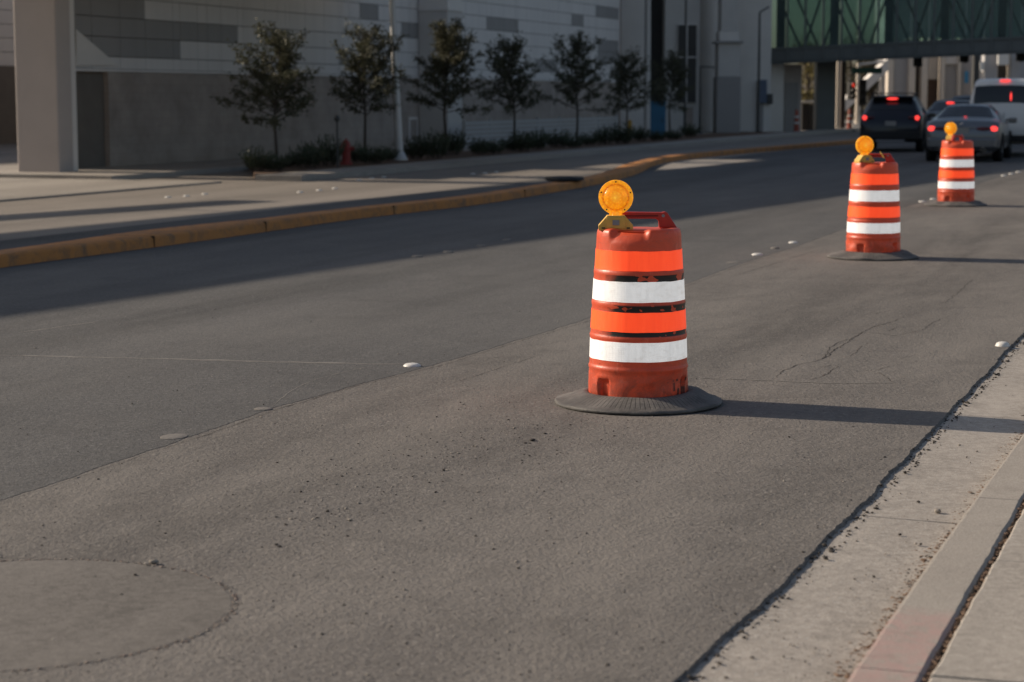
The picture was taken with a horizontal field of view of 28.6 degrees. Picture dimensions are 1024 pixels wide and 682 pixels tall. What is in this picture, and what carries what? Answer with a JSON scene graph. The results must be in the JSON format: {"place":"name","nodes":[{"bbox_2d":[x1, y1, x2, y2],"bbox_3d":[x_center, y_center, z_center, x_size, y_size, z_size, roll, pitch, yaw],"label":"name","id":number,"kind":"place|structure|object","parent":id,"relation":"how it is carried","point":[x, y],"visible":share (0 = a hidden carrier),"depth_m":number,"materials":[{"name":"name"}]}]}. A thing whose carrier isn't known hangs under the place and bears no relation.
{"place":"outdoors","nodes":[
{"label":"outdoors","id":0,"kind":"place"},
{"bbox_2d":[0,118,854,201],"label":"pavement","id":1,"kind":"structure","parent":0,"point":[15,184],"depth_m":39.31,"materials":[{"name":"concrete"}]},
{"bbox_2d":[13,0,77,171],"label":"walkway pier","id":2,"kind":"structure","parent":1,"relation":"on","point":[45,73],"depth_m":40.92,"materials":[{"name":"beige concrete"}]},
{"bbox_2d":[74,0,619,167],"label":"clad building","id":3,"kind":"structure","parent":1,"relation":"on","point":[151,77],"depth_m":51.34,"materials":[{"name":"paint"}]},
{"bbox_2d":[410,119,416,139],"bbox_3d":[-2.952,-6.346,60.315,0.007,0.610,0.491,2,7,20],"label":"hatch door","id":4,"kind":"structure","parent":3,"relation":"in","point":[413,123],"depth_m":60.28,"materials":[{"name":"grey metal"}]},
{"bbox_2d":[462,115,617,148],"bbox_3d":[1.207,-6.917,65.853,0.085,0.860,15.503,2,7,20],"label":"slat fence","id":5,"kind":"object","parent":1,"relation":"on","point":[537,120],"visible":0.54,"depth_m":64.29,"materials":[{"name":"metal"}]},
{"bbox_2d":[644,0,650,132],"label":"sign post","id":6,"kind":"object","parent":1,"relation":"on","point":[648,53],"visible":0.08,"depth_m":79.15,"materials":[{"name":"grey metal"}]},
{"bbox_2d":[683,0,686,133],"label":"flag pole","id":7,"kind":"object","parent":1,"relation":"on","point":[685,57],"visible":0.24,"depth_m":81.15,"materials":[{"name":"metal"}]},
{"bbox_2d":[698,66,714,133],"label":"bracket post","id":8,"kind":"object","parent":1,"relation":"on","point":[700,131],"visible":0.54,"depth_m":82.85,"materials":[{"name":"metal"}]},
{"bbox_2d":[0,125,859,240],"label":"pavement","id":9,"kind":"structure","parent":0,"point":[238,192],"depth_m":34.85,"materials":[{"name":"concrete"}]},
{"bbox_2d":[0,139,856,267],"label":"median kerb","id":10,"kind":"structure","parent":9,"relation":"on","point":[111,243],"depth_m":25.55,"materials":[{"name":"yellow paint"}]},
{"bbox_2d":[132,189,525,246],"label":"kerb joints","id":11,"kind":"object","parent":10,"relation":"attached to","point":[153,237],"visible":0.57,"depth_m":24.49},
{"bbox_2d":[545,176,583,181],"bbox_3d":[0.944,-2.921,36.127,0.722,0.085,0.887,0,7,0],"label":"drain","id":12,"kind":"object","parent":10,"relation":"on","point":[564,178],"visible":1,"depth_m":35.81,"materials":[{"name":"black metal"}]},
{"bbox_2d":[251,132,781,177],"bbox_3d":[2.335,-6.075,63.331,2.600,0.200,50.708,2,7,20],"label":"planting bed","id":13,"kind":"object","parent":9,"relation":"on","point":[466,154],"visible":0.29,"depth_m":55.24,"materials":[{"name":"grey concrete"}]},
{"bbox_2d":[238,145,277,170],"bbox_3d":[-5.225,-3.767,41.222,0.836,0.548,0.772,-3,7,-20],"label":"shrub","id":14,"kind":"object","parent":13,"relation":"on","point":[251,161],"visible":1,"depth_m":41.14,"materials":[{"name":"green plant"}]},
{"bbox_2d":[210,18,322,159],"bbox_3d":[-5.200,-5.242,42.460,2.472,3.171,2.459,0,7,0],"label":"young tree","id":15,"kind":"object","parent":13,"relation":"on","point":[282,50],"visible":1,"depth_m":42.38,"materials":[{"name":"green plant"}]},
{"bbox_2d":[258,153,292,170],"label":"shrub","id":16,"kind":"object","parent":13,"relation":"on","point":[279,165],"visible":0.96,"depth_m":41.23,"materials":[{"name":"green plant"}]},
{"bbox_2d":[279,153,299,166],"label":"shrub","id":17,"kind":"object","parent":13,"relation":"on","point":[292,163],"visible":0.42,"depth_m":43.45,"materials":[{"name":"green plant"}]},
{"bbox_2d":[288,140,327,167],"bbox_3d":[-4.352,-4.013,42.986,0.868,0.610,0.865,1,7,8],"label":"shrub","id":18,"kind":"object","parent":13,"relation":"on","point":[312,158],"visible":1,"depth_m":42.89,"materials":[{"name":"green plant"}]},
{"bbox_2d":[303,133,347,165],"bbox_3d":[-4.075,-4.221,44.138,1.016,0.744,0.937,1,7,9],"label":"shrub","id":19,"kind":"object","parent":13,"relation":"on","point":[329,158],"visible":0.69,"depth_m":44.05,"materials":[{"name":"green plant"}]},
{"bbox_2d":[334,115,339,167],"bbox_3d":[-3.779,-4.317,43.415,0.130,1.140,0.130,0,7,0],"label":"garden light","id":20,"kind":"object","parent":13,"relation":"on","point":[336,118],"visible":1,"depth_m":43.39,"materials":[{"name":"metal"}]},
{"bbox_2d":[340,139,354,164],"bbox_3d":[-3.759,-4.289,45.454,0.320,0.590,0.316,6,9,42],"label":"fire hydrant","id":21,"kind":"object","parent":13,"relation":"on","point":[346,157],"visible":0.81,"depth_m":45.39,"materials":[{"name":"red metal"}]},
{"bbox_2d":[350,141,368,161],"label":"shrub","id":22,"kind":"object","parent":13,"relation":"on","point":[353,156],"visible":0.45,"depth_m":46.55,"materials":[{"name":"green plant"}]},
{"bbox_2d":[327,18,411,161],"bbox_3d":[-3.330,-5.864,46.920,1.944,3.323,2.078,0,7,0],"label":"young tree","id":23,"kind":"object","parent":13,"relation":"on","point":[363,61],"visible":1,"depth_m":46.70,"materials":[{"name":"green plant"}]},
{"bbox_2d":[354,145,393,162],"bbox_3d":[-3.128,-4.283,45.931,1.016,0.428,1.020,0,7,-3],"label":"shrub","id":24,"kind":"object","parent":13,"relation":"on","point":[366,156],"visible":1,"depth_m":45.78,"materials":[{"name":"green plant"}]},
{"bbox_2d":[378,146,399,160],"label":"shrub","id":25,"kind":"object","parent":13,"relation":"on","point":[392,155],"visible":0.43,"depth_m":47.78,"materials":[{"name":"green plant"}]},
{"bbox_2d":[389,0,407,160],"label":"lamp pole","id":26,"kind":"object","parent":13,"relation":"on","point":[398,141],"visible":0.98,"depth_m":47.74,"materials":[{"name":"metal"}]},
{"bbox_2d":[392,136,432,158],"bbox_3d":[-2.404,-4.792,49.439,1.075,0.590,0.992,1,7,12],"label":"shrub","id":27,"kind":"object","parent":13,"relation":"on","point":[413,152],"visible":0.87,"depth_m":49.32,"materials":[{"name":"green plant"}]},
{"bbox_2d":[415,128,450,158],"bbox_3d":[-1.940,-4.888,49.374,0.871,0.800,0.842,-4,8,-31],"label":"shrub","id":28,"kind":"object","parent":13,"relation":"on","point":[430,150],"visible":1,"depth_m":49.31,"materials":[{"name":"green plant"}]},
{"bbox_2d":[383,16,492,154],"bbox_3d":[-1.973,-6.575,51.710,2.997,3.572,2.027,0,7,0],"label":"young tree","id":29,"kind":"object","parent":13,"relation":"on","point":[445,49],"visible":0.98,"depth_m":51.45,"materials":[{"name":"green plant"}]},
{"bbox_2d":[438,128,469,154],"bbox_3d":[-1.521,-5.202,52.204,0.964,0.737,0.959,-2,7,-16],"label":"shrub","id":30,"kind":"object","parent":13,"relation":"on","point":[457,145],"visible":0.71,"depth_m":52.16,"materials":[{"name":"green plant"}]},
{"bbox_2d":[465,136,491,153],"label":"shrub","id":31,"kind":"object","parent":13,"relation":"on","point":[478,148],"visible":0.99,"depth_m":52.96,"materials":[{"name":"green plant"}]},
{"bbox_2d":[478,138,508,153],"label":"shrub","id":32,"kind":"object","parent":13,"relation":"on","point":[493,148],"visible":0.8,"depth_m":53.47,"materials":[{"name":"green plant"}]},
{"bbox_2d":[473,30,541,149],"bbox_3d":[-0.128,-7.052,56.517,1.839,3.354,1.914,5,9,36],"label":"young tree","id":33,"kind":"object","parent":13,"relation":"on","point":[504,72],"visible":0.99,"depth_m":56.34,"materials":[{"name":"green plant"}]},
{"bbox_2d":[499,137,518,150],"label":"shrub","id":34,"kind":"object","parent":13,"relation":"on","point":[509,146],"visible":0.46,"depth_m":56.51,"materials":[{"name":"green plant"}]},
{"bbox_2d":[509,128,537,150],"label":"shrub","id":35,"kind":"object","parent":13,"relation":"on","point":[521,143],"visible":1,"depth_m":55.63,"materials":[{"name":"green plant"}]},
{"bbox_2d":[523,126,552,149],"bbox_3d":[0.714,-5.823,57.583,0.864,0.663,0.868,4,8,28],"label":"shrub","id":36,"kind":"object","parent":13,"relation":"on","point":[542,142],"visible":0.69,"depth_m":57.52,"materials":[{"name":"green plant"}]},
{"bbox_2d":[541,128,575,146],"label":"shrub","id":37,"kind":"object","parent":13,"relation":"on","point":[555,141],"visible":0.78,"depth_m":60.15,"materials":[{"name":"green plant"}]},
{"bbox_2d":[562,135,587,147],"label":"shrub","id":38,"kind":"object","parent":13,"relation":"on","point":[569,143],"visible":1,"depth_m":59.68,"materials":[{"name":"green plant"}]},
{"bbox_2d":[535,27,620,137],"bbox_3d":[2.131,-7.827,61.685,2.333,3.644,2.313,-3,8,-26],"label":"young tree","id":39,"kind":"object","parent":13,"relation":"on","point":[574,82],"visible":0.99,"depth_m":61.61,"materials":[{"name":"green plant"}]},
{"bbox_2d":[574,132,599,144],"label":"shrub","id":40,"kind":"object","parent":13,"relation":"on","point":[591,140],"visible":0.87,"depth_m":62.65,"materials":[{"name":"green plant"}]},
{"bbox_2d":[588,125,620,143],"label":"shrub","id":41,"kind":"object","parent":13,"relation":"on","point":[603,137],"visible":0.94,"depth_m":64.01,"materials":[{"name":"green plant"}]},
{"bbox_2d":[608,121,636,143],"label":"shrub","id":42,"kind":"object","parent":13,"relation":"on","point":[623,137],"visible":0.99,"depth_m":64.41,"materials":[{"name":"green plant"}]},
{"bbox_2d":[602,45,670,141],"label":"young tree","id":43,"kind":"object","parent":13,"relation":"on","point":[621,68],"visible":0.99,"depth_m":66.89,"materials":[{"name":"green plant"}]},
{"bbox_2d":[629,124,651,140],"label":"shrub","id":44,"kind":"object","parent":13,"relation":"on","point":[638,136],"visible":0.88,"depth_m":68.55,"materials":[{"name":"green plant"}]},
{"bbox_2d":[647,129,669,140],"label":"shrub","id":45,"kind":"object","parent":13,"relation":"on","point":[657,136],"visible":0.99,"depth_m":69.04,"materials":[{"name":"green plant"}]},
{"bbox_2d":[646,48,694,138],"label":"young tree","id":46,"kind":"object","parent":13,"relation":"on","point":[670,64],"visible":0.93,"depth_m":71.91,"materials":[{"name":"green plant"}]},
{"bbox_2d":[663,128,684,139],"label":"shrub","id":47,"kind":"object","parent":13,"relation":"on","point":[673,134],"visible":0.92,"depth_m":70.86,"materials":[{"name":"green plant"}]},
{"bbox_2d":[679,122,702,136],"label":"shrub","id":48,"kind":"object","parent":13,"relation":"on","point":[689,132],"visible":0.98,"depth_m":74.97,"materials":[{"name":"green plant"}]},
{"bbox_2d":[755,6,768,131],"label":"bracket post","id":49,"kind":"object","parent":13,"relation":"on","point":[758,89],"visible":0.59,"depth_m":85.73,"materials":[{"name":"metal"}]},
{"bbox_2d":[255,127,859,181],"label":"kerb","id":50,"kind":"structure","parent":9,"relation":"on","point":[311,175],"depth_m":49.87,"materials":[{"name":"concrete"}]},
{"bbox_2d":[839,61,845,127],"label":"dark post","id":51,"kind":"object","parent":50,"relation":"on","point":[842,94],"visible":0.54,"depth_m":95.33,"materials":[{"name":"black metal"}]},
{"bbox_2d":[650,101,666,134],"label":"blue cabin","id":52,"kind":"object","parent":9,"relation":"on","point":[658,117],"visible":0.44,"depth_m":79.50,"materials":[{"name":"plastic"}]},
{"bbox_2d":[651,105,663,134],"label":"door","id":53,"kind":"structure","parent":52,"relation":"in","point":[657,113],"depth_m":79.49,"materials":[{"name":"blue plastic"}]},
{"bbox_2d":[794,110,798,131],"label":"traffic cone","id":54,"kind":"object","parent":9,"relation":"on","point":[796,122],"visible":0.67,"depth_m":89.39,"materials":[{"name":"orange plastic"}]},
{"bbox_2d":[792,37,820,104],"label":"tree","id":55,"kind":"object","parent":9,"relation":"on","point":[808,74],"visible":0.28,"depth_m":116.94,"materials":[{"name":"green plant"}]},
{"bbox_2d":[801,101,813,129],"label":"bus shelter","id":56,"kind":"object","parent":9,"relation":"on","point":[807,111],"visible":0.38,"depth_m":96.44,"materials":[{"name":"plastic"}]},
{"bbox_2d":[804,40,849,116],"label":"tree","id":57,"kind":"object","parent":9,"relation":"on","point":[846,75],"visible":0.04,"depth_m":126.89,"materials":[{"name":"green plant"}]},
{"bbox_2d":[836,61,840,127],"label":"pale post","id":58,"kind":"object","parent":9,"relation":"on","point":[837,93],"visible":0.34,"depth_m":96.80,"materials":[{"name":"stone"}]},
{"bbox_2d":[802,65,874,117],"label":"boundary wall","id":59,"kind":"structure","parent":9,"relation":"on","point":[847,81],"depth_m":138.88,"materials":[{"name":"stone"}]},
{"bbox_2d":[847,109,854,130],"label":"traffic cone","id":60,"kind":"object","parent":9,"relation":"on","point":[849,122],"visible":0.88,"depth_m":94.35,"materials":[{"name":"orange plastic"}]},
{"bbox_2d":[842,32,873,120],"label":"tree","id":61,"kind":"object","parent":9,"relation":"on","point":[851,78],"visible":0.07,"depth_m":124.80,"materials":[{"name":"green plant"}]},
{"bbox_2d":[846,60,877,111],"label":"tree","id":62,"kind":"object","parent":9,"relation":"on","point":[870,90],"visible":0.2,"depth_m":126.78,"materials":[{"name":"green plant"}]},
{"bbox_2d":[845,59,887,110],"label":"stair ramp","id":63,"kind":"structure","parent":9,"relation":"on","point":[872,79],"depth_m":107.15,"materials":[{"name":"paint"}]},
{"bbox_2d":[852,61,885,126],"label":"signal pole","id":64,"kind":"object","parent":9,"relation":"on","point":[857,70],"visible":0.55,"depth_m":100.02,"materials":[{"name":"metal"}]},
{"bbox_2d":[858,79,866,114],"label":"traffic signal","id":65,"kind":"object","parent":64,"relation":"attached to","point":[862,92],"visible":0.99,"depth_m":98.75,"materials":[{"name":"plastic"}]},
{"bbox_2d":[770,0,1023,131],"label":"glass footbridge","id":66,"kind":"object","parent":9,"relation":"on","point":[786,82],"visible":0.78,"depth_m":90.04,"materials":[{"name":"green glass"}]},
{"bbox_2d":[913,58,922,66],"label":"traffic signal","id":67,"kind":"object","parent":66,"relation":"hanging from","point":[917,62],"visible":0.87,"depth_m":89.35,"materials":[{"name":"plastic"}]},
{"bbox_2d":[959,56,968,62],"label":"traffic signal","id":68,"kind":"object","parent":66,"relation":"hanging from","point":[964,59],"visible":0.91,"depth_m":88.54,"materials":[{"name":"plastic"}]},
{"bbox_2d":[1016,53,1023,61],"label":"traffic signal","id":69,"kind":"object","parent":66,"relation":"hanging from","point":[1020,57],"visible":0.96,"depth_m":87.54,"materials":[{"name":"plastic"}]},
{"bbox_2d":[874,0,1023,110],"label":"building","id":70,"kind":"structure","parent":9,"relation":"on","point":[931,81],"depth_m":122.08,"materials":[{"name":"stone"}]},
{"bbox_2d":[927,80,937,109],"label":"doorway","id":71,"kind":"structure","parent":70,"relation":"in","point":[932,87],"depth_m":122.29,"materials":[{"name":"brown wood"}]},
{"bbox_2d":[964,71,968,82],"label":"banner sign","id":72,"kind":"object","parent":70,"relation":"attached to","point":[966,76],"visible":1,"depth_m":120.87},
{"bbox_2d":[971,55,979,93],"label":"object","id":73,"kind":"object","parent":9,"relation":"on","point":[975,68],"visible":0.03,"depth_m":111.03,"materials":[{"name":"metal"}]},
{"bbox_2d":[979,54,1019,78],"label":"pavilion","id":74,"kind":"structure","parent":9,"relation":"on","point":[1000,66],"depth_m":116.98,"materials":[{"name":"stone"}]},
{"bbox_2d":[0,169,1023,681],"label":"kerb lane","id":75,"kind":"structure","parent":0,"point":[766,319],"depth_m":8.47,"materials":[{"name":"grey asphalt"}]},
{"bbox_2d":[0,560,233,671],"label":"pavement patch","id":76,"kind":"object","parent":75,"relation":"on","point":[64,604],"visible":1,"depth_m":6.49,"materials":[{"name":"grey asphalt"}]},
{"bbox_2d":[0,558,242,671],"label":"grit","id":77,"kind":"object","parent":75,"relation":"on","point":[233,595],"visible":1,"depth_m":6.50,"materials":[{"name":"stone"}]},
{"bbox_2d":[30,249,970,492],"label":"road cracks","id":78,"kind":"object","parent":75,"relation":"on","point":[586,321],"visible":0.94,"depth_m":12.54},
{"bbox_2d":[555,180,721,414],"bbox_3d":[0.682,-0.264,10.790,0.905,1.206,0.906,0,7,0],"label":"traffic drum","id":79,"kind":"object","parent":75,"relation":"on","point":[638,364],"visible":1,"depth_m":10.60,"materials":[{"name":"plastic"}]},
{"bbox_2d":[827,136,918,260],"bbox_3d":[3.706,-1.476,20.547,0.930,1.244,0.928,0,7,0],"label":"traffic drum","id":80,"kind":"object","parent":75,"relation":"on","point":[873,226],"visible":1,"depth_m":20.35,"materials":[{"name":"plastic"}]},
{"bbox_2d":[924,122,986,206],"bbox_3d":[6.725,-2.679,30.353,0.931,1.254,0.932,0,7,0],"label":"traffic drum","id":81,"kind":"object","parent":75,"relation":"on","point":[956,184],"visible":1,"depth_m":30.15,"materials":[{"name":"plastic"}]},
{"bbox_2d":[995,341,1009,346],"bbox_3d":[3.257,0.022,13.330,0.096,0.036,0.096,2,7,20],"label":"road marker","id":82,"kind":"object","parent":75,"relation":"on","point":[1002,344],"visible":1,"depth_m":13.30,"materials":[{"name":"plastic"}]},
{"bbox_2d":[0,142,1023,500],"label":"road","id":83,"kind":"structure","parent":0,"point":[268,310],"depth_m":16.61,"materials":[{"name":"grey asphalt"}]},
{"bbox_2d":[160,434,187,439],"bbox_3d":[-1.647,0.466,9.776,0.124,0.012,0.161,2,7,20],"label":"road marker","id":84,"kind":"object","parent":83,"relation":"on","point":[173,436],"visible":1,"depth_m":9.75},
{"bbox_2d":[254,407,271,409],"bbox_3d":[-1.320,0.360,10.644,0.096,0.012,0.096,2,7,20],"label":"road marker","id":85,"kind":"object","parent":83,"relation":"on","point":[263,408],"visible":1,"depth_m":10.62,"materials":[{"name":"white plastic"}]},
{"bbox_2d":[403,363,420,366],"bbox_3d":[-0.614,0.147,12.334,0.110,0.024,0.110,2,7,20],"label":"road marker","id":86,"kind":"object","parent":83,"relation":"on","point":[412,365],"visible":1,"depth_m":12.30,"materials":[{"name":"plastic"}]},
{"bbox_2d":[0,322,897,403],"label":"road seams","id":87,"kind":"object","parent":83,"relation":"on","point":[351,363],"visible":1,"depth_m":12.54,"materials":[{"name":"black"}]},
{"bbox_2d":[657,159,760,169],"bbox_3d":[4.381,-4.314,48.848,1.597,0.001,9.051,3,7,21],"label":"concrete apron","id":88,"kind":"object","parent":83,"relation":"on","point":[687,164],"visible":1,"depth_m":48.98,"materials":[{"name":"grey concrete"}]},
{"bbox_2d":[860,92,934,151],"bbox_3d":[11.702,-6.661,61.117,2.220,1.796,4.600,2,7,15],"label":"parked suv","id":89,"kind":"object","parent":83,"relation":"on","point":[894,118],"visible":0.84,"depth_m":59.12,"materials":[{"name":"black paint"}]},
{"bbox_2d":[926,99,969,120],"bbox_3d":[14.487,-7.084,65.451,2.200,1.584,4.880,2,7,17],"label":"saloon car","id":90,"kind":"object","parent":83,"relation":"on","point":[937,107],"visible":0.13,"depth_m":64.23,"materials":[{"name":"black paint"}]},
{"bbox_2d":[926,102,1016,161],"bbox_3d":[11.971,-5.463,52.420,2.240,1.526,4.945,2,7,17],"label":"saloon car","id":91,"kind":"object","parent":83,"relation":"on","point":[984,127],"visible":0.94,"depth_m":50.39,"materials":[{"name":"grey paint"}]},
{"bbox_2d":[969,78,1023,155],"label":"passenger van","id":92,"kind":"object","parent":83,"relation":"on","point":[1004,97],"visible":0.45,"depth_m":54.27,"materials":[{"name":"white paint"}]},
{"bbox_2d":[618,0,771,132],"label":"concrete building","id":93,"kind":"structure","parent":0,"point":[722,37],"depth_m":85.32,"materials":[{"name":"paint"}]},
{"bbox_2d":[677,24,696,102],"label":"window","id":94,"kind":"structure","parent":93,"relation":"in","point":[691,59],"depth_m":85.04,"materials":[{"name":"glass"}]},
{"bbox_2d":[686,107,692,128],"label":"door","id":95,"kind":"structure","parent":93,"relation":"in","point":[689,113],"depth_m":85.37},
{"bbox_2d":[759,103,762,131],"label":"service door","id":96,"kind":"structure","parent":93,"relation":"in","point":[761,104],"depth_m":87.37,"materials":[{"name":"grey metal"}]},
{"bbox_2d":[760,80,766,102],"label":"wall sign","id":97,"kind":"object","parent":93,"relation":"attached to","point":[763,91],"visible":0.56,"depth_m":87.08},
{"bbox_2d":[767,94,772,103],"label":"utility box","id":98,"kind":"object","parent":93,"relation":"attached to","point":[769,98],"visible":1,"depth_m":87.15,"materials":[{"name":"metal"}]},
{"bbox_2d":[771,0,875,64],"label":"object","id":99,"kind":"structure","parent":0,"point":[818,27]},
{"bbox_2d":[847,82,856,99],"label":"traffic signal","id":100,"kind":"object","parent":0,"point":[851,90],"visible":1,"depth_m":99.21,"materials":[{"name":"plastic"}]},
{"bbox_2d":[952,95,970,99],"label":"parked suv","id":101,"kind":"object","parent":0,"point":[967,97],"visible":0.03,"depth_m":73.19,"materials":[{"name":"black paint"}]},
{"bbox_2d":[929,509,1023,681],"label":"pavement","id":102,"kind":"structure","parent":0,"point":[986,643],"depth_m":6.09,"materials":[{"name":"concrete"}]},
{"label":"ground","id":103,"kind":"structure","parent":0,"visible":0},
{"bbox_2d":[0,0,16,143],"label":"block building","id":104,"kind":"structure","parent":103,"relation":"on","point":[8,124],"depth_m":69.35,"materials":[{"name":"grey concrete"}]},
{"bbox_2d":[681,337,1023,681],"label":"gutter","id":105,"kind":"object","parent":103,"relation":"on","point":[891,517],"visible":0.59,"depth_m":7.30,"materials":[{"name":"concrete"}]},
{"bbox_2d":[0,302,1023,681],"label":"grit","id":106,"kind":"object","parent":105,"relation":"on","point":[912,456],"visible":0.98,"depth_m":7.67,"materials":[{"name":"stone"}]},
{"label":"dirt bed","id":107,"kind":"structure","parent":0,"visible":0},
{"bbox_2d":[847,434,1023,681],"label":"kerb","id":108,"kind":"structure","parent":107,"relation":"on","point":[918,628],"depth_m":6.66,"materials":[{"name":"concrete"}]},
{"bbox_2d":[814,415,1023,681],"bbox_3d":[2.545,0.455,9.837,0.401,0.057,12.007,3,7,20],"label":"leaf debris","id":109,"kind":"object","parent":108,"relation":"on","point":[957,619],"visible":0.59,"depth_m":6.64,"materials":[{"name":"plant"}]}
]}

